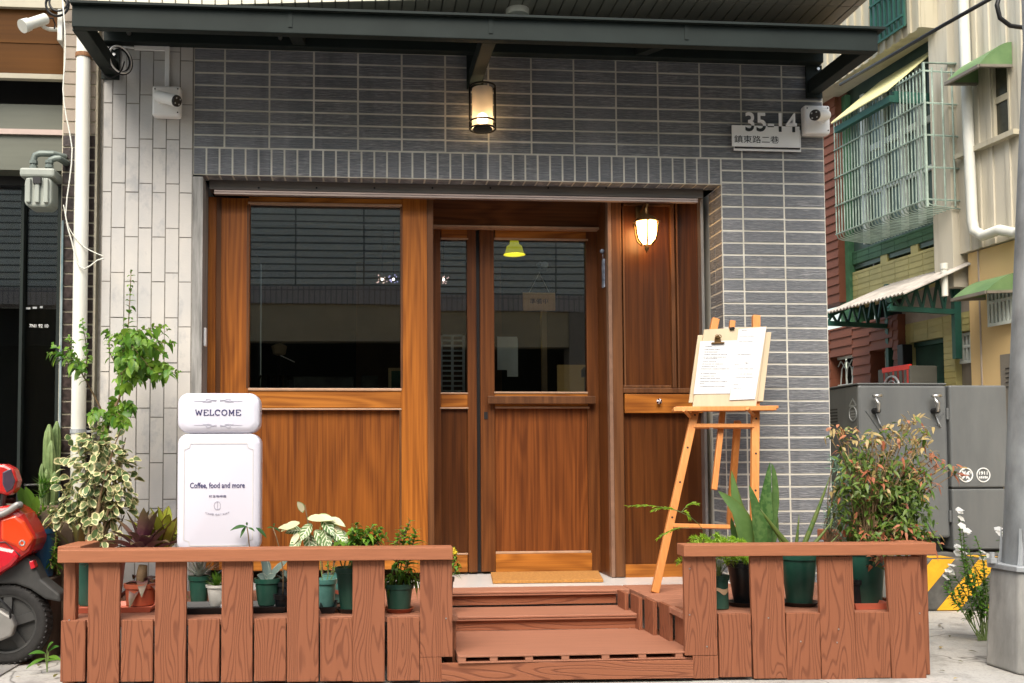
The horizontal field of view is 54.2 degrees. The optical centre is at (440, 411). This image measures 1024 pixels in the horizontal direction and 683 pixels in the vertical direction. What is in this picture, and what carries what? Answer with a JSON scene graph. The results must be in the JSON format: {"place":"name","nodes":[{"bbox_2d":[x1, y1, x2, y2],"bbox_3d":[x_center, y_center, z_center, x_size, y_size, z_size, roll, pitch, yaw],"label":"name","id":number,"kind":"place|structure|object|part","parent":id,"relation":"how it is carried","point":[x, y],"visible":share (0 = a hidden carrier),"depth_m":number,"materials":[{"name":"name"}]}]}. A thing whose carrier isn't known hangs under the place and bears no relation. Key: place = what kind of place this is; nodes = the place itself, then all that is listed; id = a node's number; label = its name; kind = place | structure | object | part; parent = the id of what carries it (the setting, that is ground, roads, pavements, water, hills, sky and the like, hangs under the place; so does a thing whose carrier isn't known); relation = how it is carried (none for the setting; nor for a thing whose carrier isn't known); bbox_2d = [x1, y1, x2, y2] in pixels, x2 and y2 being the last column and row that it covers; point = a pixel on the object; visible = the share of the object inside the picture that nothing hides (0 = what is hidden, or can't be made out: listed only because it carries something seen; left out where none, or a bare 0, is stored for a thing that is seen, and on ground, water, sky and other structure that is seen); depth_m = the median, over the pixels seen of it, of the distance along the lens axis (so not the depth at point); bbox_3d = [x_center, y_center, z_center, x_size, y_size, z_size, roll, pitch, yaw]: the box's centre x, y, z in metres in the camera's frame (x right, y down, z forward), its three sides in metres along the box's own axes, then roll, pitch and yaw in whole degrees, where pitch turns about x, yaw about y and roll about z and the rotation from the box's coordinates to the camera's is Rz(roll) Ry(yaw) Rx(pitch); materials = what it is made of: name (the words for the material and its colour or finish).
{"place":"outdoors","nodes":[
{"label":"outdoors","id":0,"kind":"place"},
{"bbox_2d":[0,661,24,676],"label":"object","id":1,"kind":"object","parent":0,"point":[5,668],"depth_m":4.75,"materials":[{"name":"concrete"}]},
{"bbox_2d":[17,487,40,554],"bbox_3d":[-2.065,0.803,4.979,0.124,0.866,0.124,0,-3,-5],"label":"toothed aloe","id":2,"kind":"object","parent":1,"relation":"on","point":[26,496],"visible":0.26,"depth_m":4.98,"materials":[{"name":"plant"}]},
{"bbox_2d":[0,464,63,664],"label":"motor scooter","id":3,"kind":"object","parent":1,"relation":"on","point":[29,587],"visible":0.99,"depth_m":4.83,"materials":[{"name":"plastic"}]},
{"bbox_2d":[7,421,87,620],"bbox_3d":[-2.167,0.650,5.268,0.540,1.203,0.363,0,-3,-5],"label":"column cactus","id":4,"kind":"object","parent":1,"relation":"on","point":[48,468],"depth_m":5.21,"materials":[{"name":"green plant"}]},
{"bbox_2d":[26,503,68,661],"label":"trailing plant","id":5,"kind":"object","parent":1,"relation":"on","point":[47,555],"visible":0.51,"depth_m":5.00,"materials":[{"name":"green plant"}]},
{"bbox_2d":[0,570,1023,682],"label":"ground","id":6,"kind":"structure","parent":0,"point":[958,644],"depth_m":4.62,"materials":[{"name":"concrete"}]},
{"bbox_2d":[26,642,60,671],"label":"weed","id":7,"kind":"object","parent":6,"relation":"on","point":[53,657],"visible":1,"depth_m":4.64,"materials":[{"name":"green plant"}]},
{"bbox_2d":[0,0,103,511],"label":"neighbour building","id":8,"kind":"structure","parent":6,"relation":"on","point":[36,278],"depth_m":5.75,"materials":[{"name":"beige tile"}]},
{"bbox_2d":[23,292,55,497],"bbox_3d":[-2.351,-0.058,5.878,0.223,1.299,0.030,0,-3,-5],"label":"inner door","id":9,"kind":"structure","parent":8,"relation":"in","point":[39,395],"depth_m":5.87,"materials":[{"name":"glass"}]},
{"bbox_2d":[20,150,69,211],"bbox_3d":[-2.154,-1.263,5.427,0.228,0.329,0.169,0,-3,-5],"label":"gas meter","id":10,"kind":"object","parent":8,"relation":"attached to","point":[41,190],"visible":1,"depth_m":5.37,"materials":[{"name":"paint"}]},
{"bbox_2d":[97,0,866,644],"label":"cafe building","id":11,"kind":"structure","parent":6,"relation":"on","point":[257,204],"depth_m":5.80,"materials":[{"name":"tile"}]},
{"bbox_2d":[17,9,63,48],"bbox_3d":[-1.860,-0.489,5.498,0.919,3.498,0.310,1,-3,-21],"label":"security camera","id":12,"kind":"object","parent":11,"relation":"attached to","point":[25,25],"visible":0.81,"depth_m":5.38,"materials":[{"name":"plastic"}]},
{"bbox_2d":[45,0,69,16],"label":"cable coil","id":13,"kind":"object","parent":12,"relation":"hanging from","point":[67,5],"visible":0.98,"depth_m":5.48,"materials":[{"name":"black plastic"}]},
{"bbox_2d":[70,36,96,503],"bbox_3d":[-1.926,-0.454,5.409,0.144,3.420,0.086,1,-3,-22],"label":"downpipe","id":14,"kind":"object","parent":11,"relation":"attached to","point":[83,57],"visible":0.63,"depth_m":5.39,"materials":[{"name":"plastic"}]},
{"bbox_2d":[62,0,103,269],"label":"cable","id":15,"kind":"object","parent":14,"relation":"attached to","point":[71,146],"visible":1,"depth_m":5.39,"materials":[{"name":"plastic"}]},
{"bbox_2d":[63,205,103,256],"bbox_3d":[-1.927,-0.977,5.383,0.221,0.280,0.006,0,-3,-5],"label":"cable","id":16,"kind":"object","parent":14,"relation":"attached to","point":[79,242],"visible":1,"depth_m":5.38,"materials":[{"name":"plastic"}]},
{"bbox_2d":[134,45,169,85],"bbox_3d":[-1.609,-1.921,5.558,0.194,0.239,0.016,0,-3,-5],"label":"cable trunking","id":17,"kind":"object","parent":11,"relation":"attached to","point":[166,49],"visible":0.88,"depth_m":5.56,"materials":[{"name":"white plastic"}]},
{"bbox_2d":[152,86,181,118],"bbox_3d":[-1.498,-1.720,5.464,0.178,0.170,0.199,0,-3,-5],"label":"security camera","id":18,"kind":"object","parent":11,"relation":"attached to","point":[166,102],"visible":1,"depth_m":5.50,"materials":[{"name":"white plastic"}]},
{"bbox_2d":[204,328,206,346],"bbox_3d":[-1.321,-0.418,5.604,0.013,0.104,0.040,0,-3,-5],"label":"intercom","id":19,"kind":"object","parent":11,"relation":"attached to","point":[205,337],"visible":1,"depth_m":5.58,"materials":[{"name":"white plastic"}]},
{"bbox_2d":[271,344,294,387],"bbox_3d":[-0.989,0.288,6.267,0.152,1.435,0.102,0,-3,-5],"label":"counter lamp","id":20,"kind":"object","parent":11,"relation":"on","point":[278,350],"visible":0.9,"depth_m":6.27,"materials":[{"name":"black plastic"}]},
{"bbox_2d":[388,227,397,282],"bbox_3d":[-0.342,-1.172,7.248,0.067,0.476,0.062,0,-3,-5],"label":"crystal lamp","id":21,"kind":"object","parent":11,"relation":"hanging from","point":[393,256],"visible":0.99,"depth_m":7.25,"materials":[{"name":"white"}]},
{"bbox_2d":[388,368,400,387],"bbox_3d":[-0.248,-0.198,6.008,0.130,0.130,0.019,0,-3,-5],"label":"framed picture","id":22,"kind":"object","parent":11,"relation":"attached to","point":[394,377],"visible":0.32,"depth_m":6.00},
{"bbox_2d":[442,240,448,283],"bbox_3d":[0.029,-1.172,7.269,0.053,0.477,0.073,-1,-3,24],"label":"crystal lamp","id":23,"kind":"object","parent":11,"relation":"hanging from","point":[443,262],"visible":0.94,"depth_m":7.27,"materials":[{"name":"white"}]},
{"bbox_2d":[441,335,464,392],"bbox_3d":[0.084,0.253,6.555,0.170,1.525,0.090,0,-3,-5],"label":"window shutter","id":24,"kind":"object","parent":11,"relation":"on","point":[452,365],"visible":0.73,"depth_m":6.58,"materials":[{"name":"metal"}]},
{"bbox_2d":[69,0,885,98],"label":"steel canopy","id":25,"kind":"object","parent":11,"relation":"attached to","point":[478,40],"visible":0.97,"depth_m":5.12,"materials":[{"name":"metal"}]},
{"bbox_2d":[100,45,133,78],"bbox_3d":[-1.782,-1.923,5.450,0.187,0.214,0.129,0,-3,-5],"label":"cable coil","id":26,"kind":"object","parent":25,"relation":"hanging from","point":[129,67],"visible":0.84,"depth_m":5.46,"materials":[{"name":"black plastic"}]},
{"bbox_2d":[469,81,495,133],"bbox_3d":[0.238,-1.712,5.622,0.156,0.262,0.167,0,-3,-5],"label":"wall lantern","id":27,"kind":"object","parent":11,"relation":"attached to","point":[482,119],"depth_m":5.57,"materials":[{"name":"glass"}]},
{"bbox_2d":[497,337,517,376],"bbox_3d":[0.445,-0.362,6.570,0.136,0.265,0.010,0,-3,-5],"label":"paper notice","id":28,"kind":"object","parent":11,"relation":"hanging from","point":[507,353],"visible":1,"depth_m":6.57,"materials":[{"name":"paper"}]},
{"bbox_2d":[504,240,524,256],"bbox_3d":[0.526,-1.267,7.074,0.156,0.310,0.156,0,-3,-5],"label":"pendant lamp","id":29,"kind":"object","parent":11,"relation":"hanging from","point":[514,248],"visible":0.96,"depth_m":7.03,"materials":[{"name":"yellow glass"}]},
{"bbox_2d":[506,5,528,14],"bbox_3d":[0.423,-2.182,5.455,0.130,0.037,0.130,0,-3,-5],"label":"ceiling light","id":30,"kind":"object","parent":11,"relation":"attached to","point":[519,9],"visible":0.5,"depth_m":5.41,"materials":[{"name":"plastic"}]},
{"bbox_2d":[523,261,554,310],"bbox_3d":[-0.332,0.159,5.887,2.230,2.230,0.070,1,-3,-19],"label":"hanging sign","id":31,"kind":"object","parent":11,"relation":"hanging from","point":[538,301],"visible":1,"depth_m":6.26,"materials":[{"name":"orange wood"}]},
{"bbox_2d":[479,230,600,571],"bbox_3d":[0.623,-0.079,6.166,0.751,2.136,0.105,0,-3,-5],"label":"door","id":32,"kind":"structure","parent":11,"relation":"in","point":[540,480],"depth_m":6.16,"materials":[{"name":"brown wood"}]},
{"bbox_2d":[541,311,546,391],"bbox_3d":[0.724,0.153,6.888,0.036,1.752,0.040,0,-3,-5],"label":"room post","id":33,"kind":"object","parent":11,"relation":"on","point":[543,351],"visible":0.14,"depth_m":6.90,"materials":[{"name":"wood"}]},
{"bbox_2d":[491,571,602,583],"bbox_3d":[0.632,0.970,5.843,0.709,0.018,0.438,0,-3,-5],"label":"doormat","id":34,"kind":"object","parent":11,"relation":"on","point":[545,577],"visible":1,"depth_m":5.74,"materials":[{"name":"fabric"}]},
{"bbox_2d":[557,365,584,391],"bbox_3d":[1.094,0.353,7.919,0.310,1.451,0.050,0,-3,-5],"label":"room partition","id":35,"kind":"object","parent":11,"relation":"on","point":[570,378],"visible":0.21,"depth_m":7.92,"materials":[{"name":"beige"}]},
{"bbox_2d":[600,249,604,287],"bbox_3d":[0.987,-0.872,6.060,0.028,0.236,0.045,0,-3,-5],"label":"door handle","id":36,"kind":"object","parent":11,"relation":"hanging from","point":[603,270],"depth_m":6.04,"materials":[{"name":"grey metal"}]},
{"bbox_2d":[633,203,659,252],"bbox_3d":[1.217,-1.089,5.908,0.164,0.310,0.216,0,-3,-5],"label":"coach lamp","id":37,"kind":"object","parent":11,"relation":"attached to","point":[646,228],"visible":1,"depth_m":5.85,"materials":[{"name":"white glass"}]},
{"bbox_2d":[731,112,800,151],"bbox_3d":[1.906,-1.632,5.822,0.420,0.221,0.039,0,-3,-5],"label":"number plate","id":38,"kind":"object","parent":11,"relation":"attached to","point":[779,138],"visible":1,"depth_m":5.81,"materials":[{"name":"white plastic"}]},
{"bbox_2d":[801,105,830,136],"bbox_3d":[2.194,-1.706,5.761,0.177,0.170,0.212,0,-3,-5],"label":"security camera","id":39,"kind":"object","parent":11,"relation":"attached to","point":[815,120],"visible":1,"depth_m":5.80,"materials":[{"name":"white plastic"}]},
{"bbox_2d":[57,529,935,682],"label":"timber deck","id":40,"kind":"structure","parent":6,"relation":"on","point":[833,633],"depth_m":4.41,"materials":[{"name":"wood"}]},
{"bbox_2d":[43,421,144,605],"bbox_3d":[-1.690,0.488,4.906,0.461,0.891,0.366,2,-3,-32],"label":"variegated shrub","id":41,"kind":"object","parent":40,"relation":"on","point":[105,506],"visible":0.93,"depth_m":4.89,"materials":[{"name":"green plant"}]},
{"bbox_2d":[46,270,181,592],"bbox_3d":[-1.639,0.092,5.001,0.698,1.705,0.708,0,-3,-5],"label":"tall shrub","id":42,"kind":"object","parent":40,"relation":"on","point":[136,351],"visible":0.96,"depth_m":4.95,"materials":[{"name":"green plant"}]},
{"bbox_2d":[78,601,154,612],"bbox_3d":[-1.528,0.915,4.664,0.391,0.025,0.224,0,-3,-5],"label":"plant tray","id":43,"kind":"object","parent":40,"relation":"on","point":[125,608],"visible":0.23,"depth_m":4.57,"materials":[{"name":"plastic"}]},
{"bbox_2d":[84,508,176,606],"bbox_3d":[-1.415,0.699,4.768,0.475,0.482,0.485,-1,-3,11],"label":"bromeliad","id":44,"kind":"object","parent":40,"relation":"on","point":[139,591],"visible":0.74,"depth_m":4.75,"materials":[{"name":"plant"}]},
{"bbox_2d":[114,506,188,597],"bbox_3d":[-1.357,0.705,4.945,0.397,0.472,0.455,-1,-3,15],"label":"bromeliad","id":45,"kind":"object","parent":40,"relation":"on","point":[163,518],"visible":0.29,"depth_m":4.84,"materials":[{"name":"plant"}]},
{"bbox_2d":[187,562,219,601],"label":"silver agave","id":46,"kind":"object","parent":40,"relation":"on","point":[199,579],"visible":0.8,"depth_m":4.73,"materials":[{"name":"plastic"}]},
{"bbox_2d":[177,393,262,607],"bbox_3d":[-1.037,0.421,4.695,0.385,1.013,0.122,0,-3,-5],"label":"pavement sign","id":47,"kind":"object","parent":40,"relation":"on","point":[219,496],"visible":0.96,"depth_m":4.64,"materials":[{"name":"white plastic"}]},
{"bbox_2d":[187,601,285,614],"bbox_3d":[-0.995,0.909,4.620,0.568,0.029,0.224,0,-3,-5],"label":"plant tray","id":48,"kind":"object","parent":40,"relation":"on","point":[201,607],"visible":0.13,"depth_m":4.53,"materials":[{"name":"black plastic"}]},
{"bbox_2d":[205,567,221,606],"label":"succulent","id":49,"kind":"object","parent":48,"relation":"on","point":[214,589],"visible":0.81,"depth_m":4.71,"materials":[{"name":"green plant"}]},
{"bbox_2d":[230,522,266,546],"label":"leafy sprig","id":50,"kind":"object","parent":48,"relation":"on","point":[244,527],"visible":0.28,"depth_m":4.59,"materials":[{"name":"plant"}]},
{"bbox_2d":[268,523,286,611],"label":"leafy sprig","id":51,"kind":"object","parent":48,"relation":"on","point":[280,599],"visible":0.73,"depth_m":4.57,"materials":[{"name":"plant"}]},
{"bbox_2d":[254,561,286,605],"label":"grey agave","id":52,"kind":"object","parent":40,"relation":"on","point":[266,580],"visible":0.91,"depth_m":4.72,"materials":[{"name":"plant"}]},
{"bbox_2d":[275,570,286,592],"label":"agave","id":53,"kind":"object","parent":40,"relation":"on","point":[280,585],"visible":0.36,"depth_m":4.74,"materials":[{"name":"plant"}]},
{"bbox_2d":[279,501,347,602],"bbox_3d":[-0.610,0.681,4.837,0.341,0.492,0.173,0,-3,-5],"label":"zebra plant","id":54,"kind":"object","parent":40,"relation":"on","point":[331,530],"visible":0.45,"depth_m":4.80,"materials":[{"name":"white plant"}]},
{"bbox_2d":[319,600,337,613],"bbox_3d":[-0.519,0.908,4.632,0.080,0.029,0.244,0,-3,-5],"label":"plant tray","id":55,"kind":"object","parent":40,"relation":"on","point":[324,610],"visible":0.7,"depth_m":4.52,"materials":[{"name":"black plastic"}]},
{"bbox_2d":[318,527,336,606],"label":"young shoot","id":56,"kind":"object","parent":55,"relation":"on","point":[327,585],"visible":0.8,"depth_m":4.66,"materials":[{"name":"plastic"}]},
{"bbox_2d":[336,606,351,613],"bbox_3d":[-0.415,0.908,4.563,0.128,0.020,0.127,0,-3,-5],"label":"saucer","id":57,"kind":"object","parent":40,"relation":"on","point":[346,611],"visible":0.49,"depth_m":4.51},
{"bbox_2d":[330,522,389,608],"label":"leafy plant","id":58,"kind":"object","parent":57,"relation":"on","point":[344,577],"visible":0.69,"depth_m":4.54,"materials":[{"name":"green plant"}]},
{"bbox_2d":[385,606,414,613],"bbox_3d":[-0.189,0.908,4.565,0.144,0.020,0.143,0,-3,-5],"label":"saucer","id":59,"kind":"object","parent":40,"relation":"on","point":[397,611],"visible":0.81,"depth_m":4.51,"materials":[{"name":"plastic"}]},
{"bbox_2d":[382,520,427,608],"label":"leafy plant","id":60,"kind":"object","parent":59,"relation":"on","point":[399,587],"visible":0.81,"depth_m":4.54,"materials":[{"name":"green plant"}]},
{"bbox_2d":[452,546,461,594],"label":"yellow flower plant","id":61,"kind":"object","parent":40,"relation":"on","point":[455,552],"visible":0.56,"depth_m":5.07,"materials":[{"name":"green plant"}]},
{"bbox_2d":[624,501,748,609],"bbox_3d":[1.173,0.668,4.648,0.635,0.497,0.203,0,-3,-5],"label":"asparagus fern","id":62,"kind":"object","parent":40,"relation":"on","point":[722,595],"visible":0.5,"depth_m":4.63,"materials":[{"name":"green plant"}]},
{"bbox_2d":[651,315,778,592],"bbox_3d":[1.558,0.247,5.423,0.467,1.596,0.912,-3,-4,40],"label":"easel","id":63,"kind":"object","parent":40,"relation":"on","point":[737,426],"visible":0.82,"depth_m":5.38,"materials":[{"name":"brown wood"}]},
{"bbox_2d":[692,326,766,405],"bbox_3d":[1.593,-0.244,5.474,0.460,0.463,0.098,0,-3,-5],"label":"drawing board","id":64,"kind":"object","parent":63,"relation":"on","point":[726,334],"visible":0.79,"depth_m":5.43,"materials":[{"name":"brown wood"}]},
{"bbox_2d":[694,340,736,393],"bbox_3d":[1.512,-0.245,5.459,0.277,0.302,0.058,0,-3,-5],"label":"menu sheet","id":65,"kind":"object","parent":64,"relation":"attached to","point":[714,370],"visible":1,"depth_m":5.46,"materials":[{"name":"paper"}]},
{"bbox_2d":[711,334,724,343],"bbox_3d":[1.530,-0.398,5.484,0.073,0.054,0.016,0,-3,-5],"label":"bulldog clip","id":66,"kind":"object","parent":64,"relation":"attached to","point":[717,340],"visible":1,"depth_m":5.48,"materials":[{"name":"gold metal"}]},
{"bbox_2d":[729,327,765,399],"bbox_3d":[1.693,-0.266,5.476,0.248,0.413,0.079,0,-3,-5],"label":"menu sheet","id":67,"kind":"object","parent":64,"relation":"attached to","point":[748,354],"visible":1,"depth_m":5.47,"materials":[{"name":"paper"}]},
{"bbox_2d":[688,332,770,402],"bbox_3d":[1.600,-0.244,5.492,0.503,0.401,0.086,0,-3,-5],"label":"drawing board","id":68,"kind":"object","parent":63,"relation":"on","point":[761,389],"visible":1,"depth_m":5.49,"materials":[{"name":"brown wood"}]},
{"bbox_2d":[729,599,749,606],"bbox_3d":[1.435,0.909,4.716,0.158,0.020,0.157,0,-3,-5],"label":"saucer","id":69,"kind":"object","parent":40,"relation":"on","point":[731,602],"visible":0.52,"depth_m":4.66,"materials":[{"name":"plastic"}]},
{"bbox_2d":[718,463,778,602],"bbox_3d":[1.474,0.578,4.735,0.327,0.673,0.154,0,-3,-5],"label":"snake plant","id":70,"kind":"object","parent":69,"relation":"on","point":[757,528],"visible":0.63,"depth_m":4.70,"materials":[{"name":"green plant"}]},
{"bbox_2d":[784,599,817,606],"bbox_3d":[1.704,0.908,4.721,0.184,0.020,0.183,0,-3,-5],"label":"saucer","id":71,"kind":"object","parent":40,"relation":"on","point":[814,603],"visible":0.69,"depth_m":4.65,"materials":[{"name":"plastic"}]},
{"bbox_2d":[760,477,839,602],"bbox_3d":[1.710,0.612,4.737,0.414,0.603,0.180,0,-3,-5],"label":"spear plant","id":72,"kind":"object","parent":71,"relation":"on","point":[799,572],"visible":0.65,"depth_m":4.68,"materials":[{"name":"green plant"}]},
{"bbox_2d":[818,454,849,541],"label":"needle leaf plant","id":73,"kind":"object","parent":40,"relation":"on","point":[829,532],"visible":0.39,"depth_m":5.09,"materials":[{"name":"plant"}]},
{"bbox_2d":[854,600,886,609],"bbox_3d":[1.981,0.899,4.666,0.177,0.029,0.194,0,-3,-5],"label":"plant tray","id":74,"kind":"object","parent":40,"relation":"on","point":[880,604],"visible":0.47,"depth_m":4.57,"materials":[{"name":"plastic"}]},
{"bbox_2d":[824,411,968,602],"bbox_3d":[2.208,0.457,4.825,0.737,0.926,0.422,0,-3,-5],"label":"nandina shrub","id":75,"kind":"object","parent":74,"relation":"on","point":[873,518],"visible":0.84,"depth_m":4.76,"materials":[{"name":"green plant"}]},
{"bbox_2d":[823,92,905,386],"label":"red house","id":76,"kind":"structure","parent":6,"relation":"on","point":[861,350],"depth_m":12.16,"materials":[{"name":"brown"}]},
{"bbox_2d":[837,355,853,385],"bbox_3d":[5.068,0.190,12.122,0.172,1.742,0.630,0,-3,-10],"label":"window","id":77,"kind":"structure","parent":76,"relation":"in","point":[849,371],"depth_m":12.29,"materials":[{"name":"metal"}]},
{"bbox_2d":[822,0,971,385],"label":"tiled house","id":78,"kind":"structure","parent":6,"relation":"on","point":[884,127],"depth_m":10.94,"materials":[{"name":"beige tile"}]},
{"bbox_2d":[869,0,906,43],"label":"upper window","id":79,"kind":"structure","parent":78,"relation":"in","point":[890,14],"depth_m":10.67,"materials":[{"name":"green paint"}]},
{"bbox_2d":[847,41,933,269],"bbox_3d":[5.305,-2.887,11.257,0.250,2.245,1.935,0,-3,-10],"label":"caged window","id":80,"kind":"structure","parent":78,"relation":"in","point":[865,86],"depth_m":11.38,"materials":[{"name":"metal"}]},
{"bbox_2d":[859,62,931,243],"bbox_3d":[5.166,-2.916,11.178,0.048,1.795,2.121,0,-3,-10],"label":"window frame","id":81,"kind":"structure","parent":78,"relation":"in","point":[919,66],"depth_m":11.15,"materials":[{"name":"metal"}]},
{"bbox_2d":[827,262,970,366],"bbox_3d":[4.836,-1.003,10.554,0.813,0.970,1.382,0,-3,-10],"label":"lean to roof","id":82,"kind":"object","parent":78,"relation":"attached to","point":[888,295],"visible":0.86,"depth_m":10.17,"materials":[{"name":"green paint"}]},
{"bbox_2d":[940,263,948,296],"bbox_3d":[5.050,-1.319,9.972,0.075,0.330,0.075,0,-3,-5],"label":"vent pipe","id":83,"kind":"object","parent":82,"relation":"attached to","point":[944,280],"visible":1,"depth_m":9.95,"materials":[{"name":"plastic"}]},
{"bbox_2d":[897,344,912,365],"bbox_3d":[5.125,-0.618,10.982,0.120,0.240,0.100,0,-3,-10],"label":"meter box","id":84,"kind":"object","parent":78,"relation":"attached to","point":[904,354],"visible":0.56,"depth_m":10.94,"materials":[{"name":"black plastic"}]},
{"bbox_2d":[839,0,991,85],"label":"overhead cable","id":85,"kind":"object","parent":78,"relation":"attached to","point":[946,23],"visible":1,"depth_m":9.10,"materials":[{"name":"black plastic"}]},
{"bbox_2d":[959,332,971,384],"bbox_3d":[5.427,0.325,10.128,0.065,2.272,0.286,0,-3,-10],"label":"side door","id":86,"kind":"structure","parent":78,"relation":"in","point":[966,363],"depth_m":10.21,"materials":[{"name":"metal"}]},
{"bbox_2d":[882,364,911,382],"bbox_3d":[4.714,0.499,10.590,0.420,1.976,0.460,0,-3,-10],"label":"plastic crate","id":87,"kind":"object","parent":6,"relation":"on","point":[896,368],"visible":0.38,"depth_m":10.63,"materials":[{"name":"plastic"}]},
{"bbox_2d":[878,365,936,382],"bbox_3d":[5.022,0.509,10.680,0.342,1.962,0.550,0,-3,-10],"label":"fan unit","id":88,"kind":"object","parent":6,"relation":"on","point":[922,374],"visible":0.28,"depth_m":10.47,"materials":[{"name":"metal"}]},
{"bbox_2d":[883,551,998,610],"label":"cabinet plinth","id":89,"kind":"structure","parent":6,"relation":"on","point":[937,599],"depth_m":6.45,"materials":[{"name":"yellow paint"}]},
{"bbox_2d":[829,383,951,551],"bbox_3d":[3.166,0.405,7.251,0.654,1.167,0.933,0,-3,-5],"label":"electrical cabinet","id":90,"kind":"object","parent":89,"relation":"on","point":[873,407],"visible":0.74,"depth_m":6.88,"materials":[{"name":"metal"}]},
{"bbox_2d":[940,385,1006,551],"bbox_3d":[3.701,0.415,7.303,0.423,1.153,0.856,0,-3,-5],"label":"electrical cabinet","id":91,"kind":"object","parent":89,"relation":"on","point":[976,423],"visible":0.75,"depth_m":6.89,"materials":[{"name":"metal"}]},
{"bbox_3d":[3.686,0.763,7.287,0.389,0.417,0.850,0,-3,-5],"label":"lower door","id":92,"kind":"part","parent":91,"relation":"part of","materials":[{"name":"grey paint"}]},
{"bbox_2d":[941,507,1002,640],"bbox_3d":[2.876,0.875,5.382,0.339,0.721,0.218,1,-3,-16],"label":"white periwinkle","id":93,"kind":"object","parent":6,"relation":"on","point":[980,609],"visible":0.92,"depth_m":5.37,"materials":[{"name":"green plant"}]},
{"bbox_2d":[928,0,1022,487],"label":"cream house","id":94,"kind":"structure","parent":6,"relation":"on","point":[990,73],"depth_m":9.72,"materials":[{"name":"yellow paint"}]},
{"bbox_2d":[958,0,1014,240],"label":"drain pipe","id":95,"kind":"object","parent":94,"relation":"attached to","point":[975,230],"visible":0.94,"depth_m":9.79,"materials":[{"name":"plastic"}]},
{"bbox_2d":[955,68,1018,159],"bbox_3d":[5.345,-2.962,9.685,0.180,0.798,0.793,0,-3,-10],"label":"window","id":96,"kind":"structure","parent":94,"relation":"in","point":[1000,84],"depth_m":9.56,"materials":[{"name":"beige metal"}]},
{"bbox_2d":[987,293,1011,326],"bbox_3d":[5.374,-0.996,9.476,0.132,0.343,0.376,0,-3,-5],"label":"barred window","id":97,"kind":"structure","parent":94,"relation":"in","point":[999,305],"depth_m":9.50,"materials":[{"name":"metal"}]},
{"bbox_2d":[1000,354,1009,487],"bbox_3d":[5.419,0.230,9.350,0.044,1.564,0.340,0,-3,-10],"label":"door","id":98,"kind":"structure","parent":94,"relation":"in","point":[1005,358],"depth_m":9.48,"materials":[{"name":"metal"}]},
{"bbox_2d":[986,0,1023,674],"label":"utility pole","id":99,"kind":"object","parent":6,"relation":"on","point":[1005,644],"visible":1,"depth_m":4.70,"materials":[{"name":"concrete"}]},
{"bbox_2d":[994,0,1021,29],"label":"cable loop","id":100,"kind":"object","parent":99,"relation":"attached to","point":[1004,21],"visible":0.92,"depth_m":6.43,"materials":[{"name":"black plastic"}]},
{"bbox_2d":[581,367,585,391],"bbox_3d":[0.997,0.350,6.781,0.160,1.346,0.160,0,-3,-5],"label":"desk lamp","id":101,"kind":"object","parent":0,"point":[583,373],"visible":0.16,"depth_m":6.80,"materials":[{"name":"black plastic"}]},
{"bbox_2d":[853,580,861,603],"bbox_3d":[1.983,0.840,4.725,0.096,0.141,0.093,0,-3,-5],"label":"plant pot","id":102,"kind":"object","parent":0,"point":[856,587],"visible":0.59,"depth_m":4.69,"materials":[{"name":"plastic"}]}
]}

